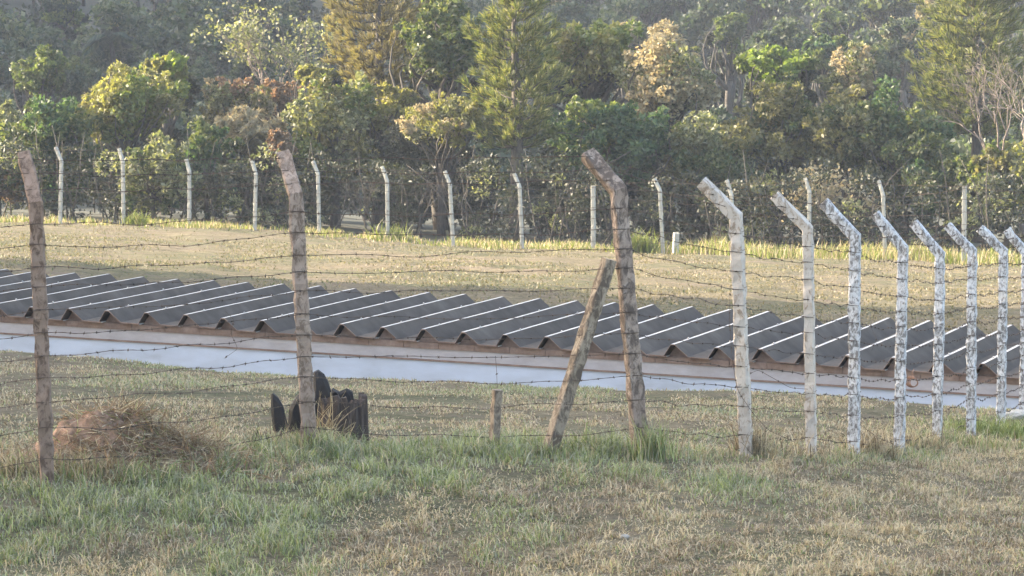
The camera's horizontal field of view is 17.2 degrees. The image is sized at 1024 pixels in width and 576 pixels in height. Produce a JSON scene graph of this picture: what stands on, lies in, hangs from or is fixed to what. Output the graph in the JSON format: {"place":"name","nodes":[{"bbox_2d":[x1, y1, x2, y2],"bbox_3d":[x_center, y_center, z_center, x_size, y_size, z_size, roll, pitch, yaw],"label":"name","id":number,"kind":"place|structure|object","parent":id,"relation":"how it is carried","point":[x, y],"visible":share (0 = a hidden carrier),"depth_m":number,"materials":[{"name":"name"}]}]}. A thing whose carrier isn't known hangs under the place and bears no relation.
{"place":"outdoors","nodes":[
{"label":"outdoors","id":0,"kind":"place"},
{"bbox_2d":[0,213,1020,267],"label":"tall grass","id":1,"kind":"structure","parent":0,"point":[759,250],"depth_m":100.86,"materials":[{"name":"plant"}]},
{"bbox_2d":[0,412,1023,575],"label":"grass","id":2,"kind":"structure","parent":0,"point":[716,477],"depth_m":25.15,"materials":[{"name":"plant"}]},
{"bbox_2d":[0,0,1023,575],"bbox_3d":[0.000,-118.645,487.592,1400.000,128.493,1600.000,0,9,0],"label":"ground","id":3,"kind":"structure","parent":0,"point":[332,270],"depth_m":35.56,"materials":[{"name":"plant"}]},
{"bbox_2d":[0,157,24,216],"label":"bush","id":4,"kind":"object","parent":3,"relation":"on","point":[7,183],"visible":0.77,"depth_m":109.23,"materials":[{"name":"green plant"}]},
{"bbox_2d":[0,99,44,209],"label":"broadleaf tree","id":5,"kind":"object","parent":3,"relation":"on","point":[9,112],"visible":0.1,"depth_m":126.03,"materials":[{"name":"green plant"}]},
{"bbox_2d":[0,27,60,109],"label":"broadleaf tree","id":6,"kind":"object","parent":3,"relation":"on","point":[48,36],"visible":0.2,"depth_m":189.91,"materials":[{"name":"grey plant"}]},
{"bbox_2d":[8,44,80,199],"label":"broadleaf tree","id":7,"kind":"object","parent":3,"relation":"on","point":[30,73],"visible":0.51,"depth_m":135.03,"materials":[{"name":"green plant"}]},
{"bbox_2d":[0,93,116,215],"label":"broadleaf tree","id":8,"kind":"object","parent":3,"relation":"on","point":[64,119],"visible":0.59,"depth_m":112.04,"materials":[{"name":"green plant"}]},
{"bbox_2d":[0,438,116,482],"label":"weed patch","id":9,"kind":"object","parent":3,"relation":"on","point":[7,461],"visible":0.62,"depth_m":25.88,"materials":[{"name":"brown plant"}]},
{"bbox_2d":[39,0,88,56],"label":"broadleaf tree","id":10,"kind":"object","parent":3,"relation":"on","point":[62,14],"visible":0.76,"depth_m":204.28,"materials":[{"name":"green plant"}]},
{"bbox_2d":[54,57,101,142],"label":"broadleaf tree","id":11,"kind":"object","parent":3,"relation":"on","point":[82,79],"visible":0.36,"depth_m":164.83,"materials":[{"name":"green plant"}]},
{"bbox_2d":[0,439,178,486],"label":"weed patch","id":12,"kind":"object","parent":3,"relation":"on","point":[88,472],"visible":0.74,"depth_m":25.79,"materials":[{"name":"green plant"}]},
{"bbox_2d":[80,30,134,106],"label":"palm tree","id":13,"kind":"object","parent":3,"relation":"on","point":[95,43],"visible":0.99,"depth_m":184.58,"materials":[{"name":"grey plant"}]},
{"bbox_2d":[108,0,154,47],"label":"broadleaf tree","id":14,"kind":"object","parent":3,"relation":"on","point":[115,29],"visible":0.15,"depth_m":199.88,"materials":[{"name":"green plant"}]},
{"bbox_2d":[77,59,190,216],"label":"broadleaf tree","id":15,"kind":"object","parent":3,"relation":"on","point":[137,106],"visible":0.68,"depth_m":113.91,"materials":[{"name":"green plant"}]},
{"bbox_2d":[119,211,156,225],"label":"grass tuft","id":16,"kind":"object","parent":3,"relation":"on","point":[135,220],"visible":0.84,"depth_m":104.43,"materials":[{"name":"green plant"}]},
{"bbox_2d":[121,32,179,120],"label":"broadleaf tree","id":17,"kind":"object","parent":3,"relation":"on","point":[155,42],"visible":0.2,"depth_m":184.76,"materials":[{"name":"green plant"}]},
{"bbox_2d":[110,129,203,220],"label":"shrub","id":18,"kind":"object","parent":3,"relation":"on","point":[160,151],"visible":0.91,"depth_m":107.85,"materials":[{"name":"green plant"}]},
{"bbox_2d":[1,378,316,480],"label":"dry grass heap","id":19,"kind":"object","parent":3,"relation":"on","point":[140,440],"visible":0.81,"depth_m":26.37,"materials":[{"name":"brown plant"}]},
{"bbox_2d":[139,50,202,214],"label":"broadleaf tree","id":20,"kind":"object","parent":3,"relation":"on","point":[173,63],"visible":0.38,"depth_m":121.21,"materials":[{"name":"green plant"}]},
{"bbox_2d":[153,0,193,48],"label":"broadleaf tree","id":21,"kind":"object","parent":3,"relation":"on","point":[162,11],"visible":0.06,"depth_m":195.33,"materials":[{"name":"green plant"}]},
{"bbox_2d":[179,56,237,143],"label":"broadleaf tree","id":22,"kind":"object","parent":3,"relation":"on","point":[200,69],"visible":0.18,"depth_m":169.84,"materials":[{"name":"green plant"}]},
{"bbox_2d":[173,114,246,222],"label":"broadleaf tree","id":23,"kind":"object","parent":3,"relation":"on","point":[202,147],"visible":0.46,"depth_m":110.30,"materials":[{"name":"green plant"}]},
{"bbox_2d":[153,431,285,469],"bbox_3d":[-2.699,1.255,26.608,1.914,0.310,1.140,0,9,0],"label":"weed patch","id":24,"kind":"object","parent":3,"relation":"on","point":[215,454],"visible":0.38,"depth_m":26.42,"materials":[{"name":"green plant"}]},
{"bbox_2d":[217,0,246,54],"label":"broadleaf tree","id":25,"kind":"object","parent":3,"relation":"on","point":[229,6],"visible":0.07,"depth_m":204.38,"materials":[{"name":"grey plant"}]},
{"bbox_2d":[194,76,277,216],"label":"broadleaf tree","id":26,"kind":"object","parent":3,"relation":"on","point":[220,99],"visible":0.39,"depth_m":120.97,"materials":[{"name":"green plant"}]},
{"bbox_2d":[208,20,272,82],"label":"broadleaf tree","id":27,"kind":"object","parent":3,"relation":"on","point":[224,65],"visible":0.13,"depth_m":194.61,"materials":[{"name":"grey plant"}]},
{"bbox_2d":[209,104,294,221],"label":"broadleaf tree","id":28,"kind":"object","parent":3,"relation":"on","point":[252,126],"visible":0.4,"depth_m":113.27,"materials":[{"name":"plant"}]},
{"bbox_2d":[228,42,279,93],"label":"broadleaf tree","id":29,"kind":"object","parent":3,"relation":"on","point":[242,71],"visible":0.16,"depth_m":160.05,"materials":[{"name":"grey plant"}]},
{"bbox_2d":[234,422,284,446],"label":"withered weed","id":30,"kind":"object","parent":3,"relation":"on","point":[260,433],"visible":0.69,"depth_m":27.48,"materials":[{"name":"brown"}]},
{"bbox_2d":[190,0,345,137],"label":"broadleaf tree","id":31,"kind":"object","parent":3,"relation":"on","point":[248,38],"visible":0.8,"depth_m":126.08,"materials":[{"name":"green plant"}]},
{"bbox_2d":[226,420,319,442],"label":"grass tuft","id":32,"kind":"object","parent":3,"relation":"on","point":[275,432],"visible":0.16,"depth_m":27.97,"materials":[{"name":"plant"}]},
{"bbox_2d":[257,127,297,224],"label":"bush","id":33,"kind":"object","parent":3,"relation":"on","point":[280,138],"visible":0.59,"depth_m":111.52,"materials":[{"name":"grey plant"}]},
{"bbox_2d":[257,77,308,214],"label":"broadleaf tree","id":34,"kind":"object","parent":3,"relation":"on","point":[278,88],"visible":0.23,"depth_m":124.17,"materials":[{"name":"grey plant"}]},
{"bbox_2d":[257,0,311,58],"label":"broadleaf tree","id":35,"kind":"object","parent":3,"relation":"on","point":[305,8],"visible":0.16,"depth_m":204.91,"materials":[{"name":"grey plant"}]},
{"bbox_2d":[269,417,349,457],"bbox_3d":[-1.653,1.187,27.204,0.602,0.411,0.605,8,12,41],"label":"grass tuft","id":36,"kind":"object","parent":3,"relation":"on","point":[299,443],"visible":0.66,"depth_m":27.22,"materials":[{"name":"plant"}]},
{"bbox_2d":[289,63,343,221],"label":"broadleaf tree","id":37,"kind":"object","parent":3,"relation":"on","point":[302,73],"visible":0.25,"depth_m":117.93,"materials":[{"name":"green plant"}]},
{"bbox_2d":[271,369,368,443],"bbox_3d":[-1.590,1.049,28.300,0.828,0.728,0.371,0,9,0],"label":"tree stump","id":38,"kind":"object","parent":3,"relation":"on","point":[358,415],"visible":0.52,"depth_m":28.20,"materials":[{"name":"grey wood"}]},
{"bbox_2d":[296,389,367,445],"bbox_3d":[-1.490,1.171,28.006,0.641,0.704,0.941,-6,11,-35],"label":"grass tuft","id":39,"kind":"object","parent":3,"relation":"on","point":[325,426],"visible":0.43,"depth_m":28.00,"materials":[{"name":"plant"}]},
{"bbox_2d":[279,69,386,227],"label":"broadleaf tree","id":40,"kind":"object","parent":3,"relation":"on","point":[344,109],"visible":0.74,"depth_m":112.86,"materials":[{"name":"green plant"}]},
{"bbox_2d":[335,169,383,233],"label":"sapling","id":41,"kind":"object","parent":3,"relation":"on","point":[366,211],"visible":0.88,"depth_m":107.88,"materials":[{"name":"grey plant"}]},
{"bbox_2d":[319,0,431,223],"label":"pine tree","id":42,"kind":"object","parent":3,"relation":"on","point":[382,35],"visible":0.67,"depth_m":118.64,"materials":[{"name":"green plant"}]},
{"bbox_2d":[366,219,413,240],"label":"grass tuft","id":43,"kind":"object","parent":3,"relation":"on","point":[393,233],"visible":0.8,"depth_m":103.37,"materials":[{"name":"green plant"}]},
{"bbox_2d":[363,78,424,228],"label":"broadleaf tree","id":44,"kind":"object","parent":3,"relation":"on","point":[396,102],"visible":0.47,"depth_m":114.43,"materials":[{"name":"plant"}]},
{"bbox_2d":[411,175,455,238],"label":"sapling","id":45,"kind":"object","parent":3,"relation":"on","point":[428,206],"visible":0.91,"depth_m":108.77,"materials":[{"name":"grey plant"}]},
{"bbox_2d":[389,0,485,229],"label":"broadleaf tree","id":46,"kind":"object","parent":3,"relation":"on","point":[440,57],"visible":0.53,"depth_m":115.47,"materials":[{"name":"green plant"}]},
{"bbox_2d":[381,91,503,236],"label":"broadleaf tree","id":47,"kind":"object","parent":3,"relation":"on","point":[460,117],"visible":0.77,"depth_m":110.67,"materials":[{"name":"plant"}]},
{"bbox_2d":[428,154,475,240],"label":"sapling","id":48,"kind":"object","parent":3,"relation":"on","point":[459,204],"visible":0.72,"depth_m":108.90,"materials":[{"name":"grey plant"}]},
{"bbox_2d":[489,389,502,444],"bbox_3d":[-0.143,1.159,27.604,0.109,0.678,0.092,-4,10,-24],"label":"wooden stake","id":49,"kind":"object","parent":3,"relation":"on","point":[495,411],"visible":0.72,"depth_m":27.55,"materials":[{"name":"beige wood"}]},
{"bbox_2d":[464,430,527,453],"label":"grass tuft","id":50,"kind":"object","parent":3,"relation":"on","point":[484,438],"visible":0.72,"depth_m":27.50,"materials":[{"name":"plant"}]},
{"bbox_2d":[0,349,1015,486],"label":"dry grass","id":51,"kind":"structure","parent":3,"relation":"on","point":[178,381],"depth_m":34.40,"materials":[{"name":"plant"}]},
{"bbox_2d":[0,269,1020,409],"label":"building","id":52,"kind":"structure","parent":3,"relation":"on","point":[400,364],"depth_m":45.85,"materials":[{"name":"grey metal"}]},
{"bbox_2d":[0,222,1020,334],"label":"dry grass","id":53,"kind":"structure","parent":3,"relation":"on","point":[669,256],"depth_m":76.19,"materials":[{"name":"beige plant"}]},
{"bbox_2d":[0,147,1021,261],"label":"wire fence","id":54,"kind":"object","parent":3,"relation":"on","point":[659,189],"visible":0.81,"depth_m":102.47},
{"bbox_2d":[0,147,1023,486],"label":"barbed wire fence","id":55,"kind":"object","parent":3,"relation":"on","point":[598,167],"visible":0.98,"depth_m":27.97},
{"bbox_2d":[906,369,917,387],"bbox_3d":[5.001,1.134,42.252,0.136,0.219,0.164,-6,10,-32],"label":"wire coil","id":56,"kind":"object","parent":55,"relation":"hanging from","point":[909,383],"visible":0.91,"depth_m":42.24,"materials":[{"name":"metal"}]},
{"bbox_2d":[0,122,1023,255],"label":"undergrowth","id":57,"kind":"object","parent":3,"relation":"on","point":[998,183],"visible":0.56,"depth_m":107.86,"materials":[{"name":"green plant"}]},
{"bbox_2d":[0,0,1023,213],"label":"woodland","id":58,"kind":"object","parent":3,"relation":"on","point":[694,24],"visible":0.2,"depth_m":185.94,"materials":[{"name":"green plant"}]},
{"bbox_2d":[454,0,578,240],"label":"pine tree","id":59,"kind":"object","parent":3,"relation":"on","point":[517,123],"visible":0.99,"depth_m":108.87,"materials":[{"name":"green plant"}]},
{"bbox_2d":[527,437,570,459],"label":"grass tuft","id":60,"kind":"object","parent":3,"relation":"on","point":[537,449],"visible":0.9,"depth_m":27.64,"materials":[{"name":"green plant"}]},
{"bbox_2d":[542,0,589,22],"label":"broadleaf tree","id":61,"kind":"object","parent":3,"relation":"on","point":[553,2],"visible":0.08,"depth_m":199.50,"materials":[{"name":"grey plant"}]},
{"bbox_2d":[534,18,643,233],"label":"broadleaf tree","id":62,"kind":"object","parent":3,"relation":"on","point":[592,56],"visible":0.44,"depth_m":116.51,"materials":[{"name":"green plant"}]},
{"bbox_2d":[533,94,674,241],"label":"broadleaf tree","id":63,"kind":"object","parent":3,"relation":"on","point":[614,134],"visible":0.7,"depth_m":109.99,"materials":[{"name":"green plant"}]},
{"bbox_2d":[620,534,629,538],"bbox_3d":[0.807,1.772,24.156,0.073,0.041,0.050,0,9,0],"label":"stone","id":64,"kind":"object","parent":3,"relation":"on","point":[626,536],"visible":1,"depth_m":24.14,"materials":[{"name":"white stone"}]},
{"bbox_2d":[611,21,649,103],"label":"broadleaf tree","id":65,"kind":"object","parent":3,"relation":"on","point":[635,43],"visible":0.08,"depth_m":159.98,"materials":[{"name":"green plant"}]},
{"bbox_2d":[610,196,654,235],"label":"sapling","id":66,"kind":"object","parent":3,"relation":"on","point":[639,214],"visible":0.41,"depth_m":108.11,"materials":[{"name":"green plant"}]},
{"bbox_2d":[610,224,671,253],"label":"grass tuft","id":67,"kind":"object","parent":3,"relation":"on","point":[639,244],"visible":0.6,"depth_m":100.85,"materials":[{"name":"green plant"}]},
{"bbox_2d":[622,0,674,69],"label":"broadleaf tree","id":68,"kind":"object","parent":3,"relation":"on","point":[653,10],"visible":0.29,"depth_m":199.60,"materials":[{"name":"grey plant"}]},
{"bbox_2d":[606,407,699,462],"bbox_3d":[1.203,1.161,27.864,0.895,0.571,0.591,0,9,0],"label":"grass tuft","id":69,"kind":"object","parent":3,"relation":"on","point":[651,447],"visible":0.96,"depth_m":27.84,"materials":[{"name":"plant"}]},
{"bbox_2d":[609,19,721,239],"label":"broadleaf tree","id":70,"kind":"object","parent":3,"relation":"on","point":[679,94],"visible":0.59,"depth_m":113.75,"materials":[{"name":"green plant"}]},
{"bbox_2d":[672,232,679,253],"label":"stub post","id":71,"kind":"object","parent":3,"relation":"on","point":[675,238],"visible":0.69,"depth_m":99.91,"materials":[{"name":"white concrete"}]},
{"bbox_2d":[659,0,709,57],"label":"broadleaf tree","id":72,"kind":"object","parent":3,"relation":"on","point":[686,4],"visible":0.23,"depth_m":204.40,"materials":[{"name":"green plant"}]},
{"bbox_2d":[657,110,767,241],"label":"broadleaf tree","id":73,"kind":"object","parent":3,"relation":"on","point":[690,150],"visible":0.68,"depth_m":109.96,"materials":[{"name":"green plant"}]},
{"bbox_2d":[702,12,747,125],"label":"broadleaf tree","id":74,"kind":"object","parent":3,"relation":"on","point":[728,32],"visible":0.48,"depth_m":165.06,"materials":[{"name":"green plant"}]},
{"bbox_2d":[719,176,778,245],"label":"shrub","id":75,"kind":"object","parent":3,"relation":"on","point":[755,180],"visible":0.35,"depth_m":107.47,"materials":[{"name":"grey plant"}]},
{"bbox_2d":[713,404,792,456],"bbox_3d":[2.035,1.174,28.870,0.764,0.566,0.788,0,9,0],"label":"grass tuft","id":76,"kind":"object","parent":3,"relation":"on","point":[756,440],"visible":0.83,"depth_m":28.86,"materials":[{"name":"plant"}]},
{"bbox_2d":[732,0,781,48],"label":"broadleaf tree","id":77,"kind":"object","parent":3,"relation":"on","point":[753,11],"visible":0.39,"depth_m":199.76,"materials":[{"name":"green plant"}]},
{"bbox_2d":[719,71,821,243],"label":"broadleaf tree","id":78,"kind":"object","parent":3,"relation":"on","point":[779,125],"visible":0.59,"depth_m":112.13,"materials":[{"name":"green plant"}]},
{"bbox_2d":[733,44,821,202],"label":"broadleaf tree","id":79,"kind":"object","parent":3,"relation":"on","point":[769,64],"visible":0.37,"depth_m":116.69,"materials":[{"name":"green plant"}]},
{"bbox_2d":[719,420,838,464],"bbox_3d":[2.357,1.317,28.899,1.248,0.452,1.141,0,9,0],"label":"grass tuft","id":80,"kind":"object","parent":3,"relation":"on","point":[783,449],"visible":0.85,"depth_m":28.88,"materials":[{"name":"plant"}]},
{"bbox_2d":[745,18,818,106],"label":"broadleaf tree","id":81,"kind":"object","parent":3,"relation":"on","point":[783,33],"visible":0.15,"depth_m":159.11,"materials":[{"name":"green plant"}]},
{"bbox_2d":[774,0,811,31],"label":"broadleaf tree","id":82,"kind":"object","parent":3,"relation":"on","point":[783,10],"visible":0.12,"depth_m":209.49,"materials":[{"name":"green plant"}]},
{"bbox_2d":[781,160,844,246],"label":"thicket","id":83,"kind":"object","parent":3,"relation":"on","point":[810,183],"visible":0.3,"depth_m":105.82,"materials":[{"name":"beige plant"}]},
{"bbox_2d":[791,427,855,460],"bbox_3d":[2.596,1.364,29.423,0.762,0.313,0.671,-4,10,-26],"label":"grass tuft","id":84,"kind":"object","parent":3,"relation":"on","point":[822,451],"visible":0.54,"depth_m":29.43,"materials":[{"name":"plant"}]},
{"bbox_2d":[801,33,852,188],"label":"broadleaf tree","id":85,"kind":"object","parent":3,"relation":"on","point":[822,48],"visible":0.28,"depth_m":149.72,"materials":[{"name":"green plant"}]},
{"bbox_2d":[810,6,849,107],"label":"broadleaf tree","id":86,"kind":"object","parent":3,"relation":"on","point":[831,22],"visible":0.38,"depth_m":179.42,"materials":[{"name":"green plant"}]},
{"bbox_2d":[775,162,891,248],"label":"thicket","id":87,"kind":"object","parent":3,"relation":"on","point":[867,200],"visible":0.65,"depth_m":104.80,"materials":[{"name":"plant"}]},
{"bbox_2d":[781,83,902,242],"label":"broadleaf tree","id":88,"kind":"object","parent":3,"relation":"on","point":[831,139],"visible":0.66,"depth_m":111.80,"materials":[{"name":"green plant"}]},
{"bbox_2d":[808,40,885,232],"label":"broadleaf tree","id":89,"kind":"object","parent":3,"relation":"on","point":[856,73],"visible":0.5,"depth_m":117.93,"materials":[{"name":"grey plant"}]},
{"bbox_2d":[844,15,866,56],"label":"broadleaf tree","id":90,"kind":"object","parent":3,"relation":"on","point":[855,27],"visible":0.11,"depth_m":199.29,"materials":[{"name":"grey plant"}]},
{"bbox_2d":[822,419,917,461],"bbox_3d":[3.178,1.346,30.347,1.007,0.482,0.847,-7,11,-40],"label":"grass tuft","id":91,"kind":"object","parent":3,"relation":"on","point":[877,441],"visible":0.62,"depth_m":30.34,"materials":[{"name":"plant"}]},
{"bbox_2d":[861,45,900,102],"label":"broadleaf tree","id":92,"kind":"object","parent":3,"relation":"on","point":[886,66],"visible":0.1,"depth_m":149.78,"materials":[{"name":"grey plant"}]},
{"bbox_2d":[856,0,913,86],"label":"broadleaf tree","id":93,"kind":"object","parent":3,"relation":"on","point":[873,12],"visible":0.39,"depth_m":189.09,"materials":[{"name":"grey plant"}]},
{"bbox_2d":[836,74,960,243],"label":"broadleaf tree","id":94,"kind":"object","parent":3,"relation":"on","point":[905,137],"visible":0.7,"depth_m":111.16,"materials":[{"name":"green plant"}]},
{"bbox_2d":[874,16,932,112],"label":"broadleaf tree","id":95,"kind":"object","parent":3,"relation":"on","point":[896,43],"visible":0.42,"depth_m":164.97,"materials":[{"name":"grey plant"}]},
{"bbox_2d":[862,418,959,452],"bbox_3d":[3.754,1.376,31.798,1.016,0.368,0.835,0,9,0],"label":"grass tuft","id":96,"kind":"object","parent":3,"relation":"on","point":[917,437],"visible":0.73,"depth_m":31.75,"materials":[{"name":"plant"}]},
{"bbox_2d":[906,0,959,116],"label":"broadleaf tree","id":97,"kind":"object","parent":3,"relation":"on","point":[919,13],"visible":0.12,"depth_m":177.55,"materials":[{"name":"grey plant"}]},
{"bbox_2d":[898,132,974,248],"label":"broadleaf tree","id":98,"kind":"object","parent":3,"relation":"on","point":[920,164],"visible":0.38,"depth_m":109.38,"materials":[{"name":"plant"}]},
{"bbox_2d":[873,419,1023,451],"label":"grass tuft","id":99,"kind":"object","parent":3,"relation":"on","point":[985,443],"visible":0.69,"depth_m":32.52,"materials":[{"name":"plant"}]},
{"bbox_2d":[888,407,1023,439],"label":"grass tuft","id":100,"kind":"object","parent":3,"relation":"on","point":[1005,428],"visible":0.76,"depth_m":34.51,"materials":[{"name":"green plant"}]},
{"bbox_2d":[901,0,1023,242],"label":"pine tree","id":101,"kind":"object","parent":3,"relation":"on","point":[955,48],"visible":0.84,"depth_m":115.66,"materials":[{"name":"green plant"}]},
{"bbox_2d":[934,34,1023,239],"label":"bare tree","id":102,"kind":"object","parent":3,"relation":"on","point":[1021,227],"visible":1,"depth_m":108.31,"materials":[{"name":"grey plant"}]},
{"bbox_2d":[955,139,1023,248],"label":"bush","id":103,"kind":"object","parent":3,"relation":"on","point":[1008,160],"visible":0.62,"depth_m":108.27,"materials":[{"name":"green plant"}]},
{"bbox_2d":[1006,409,1023,419],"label":"stone","id":104,"kind":"object","parent":3,"relation":"on","point":[1016,413],"visible":0.65,"depth_m":36.54,"materials":[{"name":"white stone"}]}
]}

